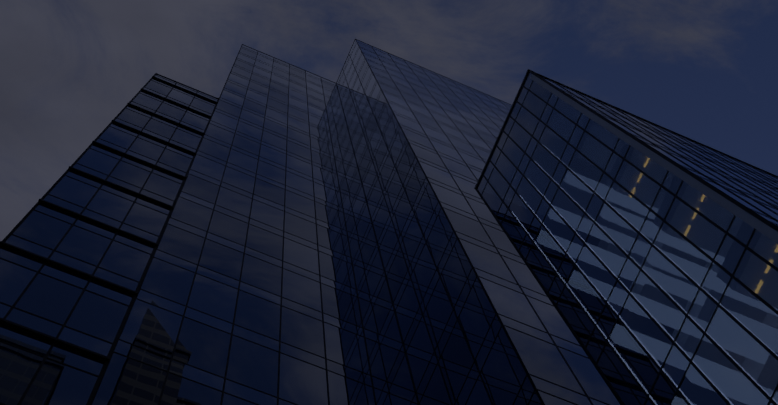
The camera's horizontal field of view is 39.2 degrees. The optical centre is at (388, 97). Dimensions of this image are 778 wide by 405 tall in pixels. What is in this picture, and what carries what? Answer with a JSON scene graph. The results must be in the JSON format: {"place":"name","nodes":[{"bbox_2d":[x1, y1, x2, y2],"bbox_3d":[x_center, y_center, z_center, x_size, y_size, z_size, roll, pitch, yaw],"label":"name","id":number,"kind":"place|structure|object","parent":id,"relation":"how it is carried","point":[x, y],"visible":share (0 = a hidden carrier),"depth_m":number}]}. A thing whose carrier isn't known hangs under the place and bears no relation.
{"place":"outdoors","nodes":[
{"label":"outdoors","id":0,"kind":"place"},
{"bbox_2d":[91,44,418,404],"bbox_3d":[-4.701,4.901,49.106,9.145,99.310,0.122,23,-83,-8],"label":"window frames","id":1,"kind":"structure","parent":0,"point":[232,334],"depth_m":40.43},
{"bbox_2d":[91,45,417,404],"bbox_3d":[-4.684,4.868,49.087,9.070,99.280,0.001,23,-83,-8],"label":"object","id":2,"kind":"object","parent":1,"relation":"in","point":[126,381],"visible":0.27,"depth_m":38.73},
{"bbox_2d":[0,0,777,240],"label":"sky","id":3,"kind":"structure","parent":0,"point":[705,72]},
{"bbox_2d":[355,39,609,404],"bbox_3d":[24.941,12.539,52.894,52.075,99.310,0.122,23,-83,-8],"label":"window frames","id":4,"kind":"structure","parent":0,"point":[557,346],"depth_m":47.22},
{"bbox_2d":[356,40,619,404],"bbox_3d":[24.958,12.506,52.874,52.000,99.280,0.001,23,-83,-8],"label":"glass facade","id":5,"kind":"object","parent":4,"relation":"in","point":[542,359],"visible":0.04,"depth_m":41.55},
{"bbox_2d":[530,74,777,243],"bbox_3d":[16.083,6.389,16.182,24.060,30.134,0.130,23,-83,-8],"label":"roof edge","id":6,"kind":"object","parent":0,"point":[746,217],"visible":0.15,"depth_m":18.19},
{"label":"ground","id":7,"kind":"structure","parent":0,"visible":0},
{"bbox_2d":[474,185,621,404],"bbox_3d":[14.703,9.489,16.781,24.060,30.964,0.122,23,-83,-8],"label":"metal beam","id":8,"kind":"structure","parent":7,"relation":"on","point":[552,303],"depth_m":20.79},
{"bbox_2d":[476,69,777,404],"bbox_3d":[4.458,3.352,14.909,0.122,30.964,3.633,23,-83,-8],"label":"window frames","id":9,"kind":"structure","parent":7,"relation":"on","point":[741,370],"depth_m":18.55},
{"bbox_2d":[477,73,777,404],"bbox_3d":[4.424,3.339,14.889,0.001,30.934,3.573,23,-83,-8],"label":"glass facade","id":10,"kind":"structure","parent":9,"relation":"in","point":[752,358],"depth_m":18.07},
{"bbox_2d":[526,69,777,228],"bbox_3d":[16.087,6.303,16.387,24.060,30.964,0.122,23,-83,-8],"label":"window frames","id":11,"kind":"structure","parent":7,"relation":"on","point":[652,123],"depth_m":24.20},
{"bbox_2d":[537,74,777,225],"bbox_3d":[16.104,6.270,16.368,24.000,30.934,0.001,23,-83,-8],"label":"glass facade","id":12,"kind":"structure","parent":11,"relation":"in","point":[739,199],"depth_m":23.00},
{"bbox_3d":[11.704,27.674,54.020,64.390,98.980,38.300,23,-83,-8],"label":"tower","id":13,"kind":"object","parent":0,"visible":0},
{"bbox_2d":[3,73,157,240],"bbox_3d":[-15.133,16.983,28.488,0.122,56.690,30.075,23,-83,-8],"label":"wing frames","id":14,"kind":"structure","parent":13,"relation":"attached to","point":[68,169],"depth_m":32.97},
{"bbox_2d":[0,73,218,404],"bbox_3d":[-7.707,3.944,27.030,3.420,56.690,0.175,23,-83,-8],"label":"window frames","id":15,"kind":"structure","parent":13,"relation":"attached to","point":[54,340],"depth_m":29.68},
{"bbox_2d":[0,74,217,404],"bbox_3d":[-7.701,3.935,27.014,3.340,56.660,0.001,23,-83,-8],"label":"glass facade","id":16,"kind":"structure","parent":15,"relation":"in","point":[55,300],"depth_m":27.48},
{"bbox_2d":[89,98,218,402],"bbox_3d":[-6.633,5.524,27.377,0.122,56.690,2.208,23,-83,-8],"label":"wing frames","id":17,"kind":"structure","parent":13,"relation":"attached to","point":[144,273],"depth_m":26.79},
{"bbox_2d":[336,40,544,404],"bbox_3d":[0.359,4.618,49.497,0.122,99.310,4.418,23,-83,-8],"label":"window frames","id":18,"kind":"structure","parent":13,"relation":"attached to","point":[434,352],"depth_m":37.69},
{"bbox_2d":[336,40,541,404],"bbox_3d":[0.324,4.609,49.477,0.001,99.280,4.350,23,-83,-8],"label":"glass facade","id":19,"kind":"structure","parent":18,"relation":"in","point":[503,373],"depth_m":38.17}
]}

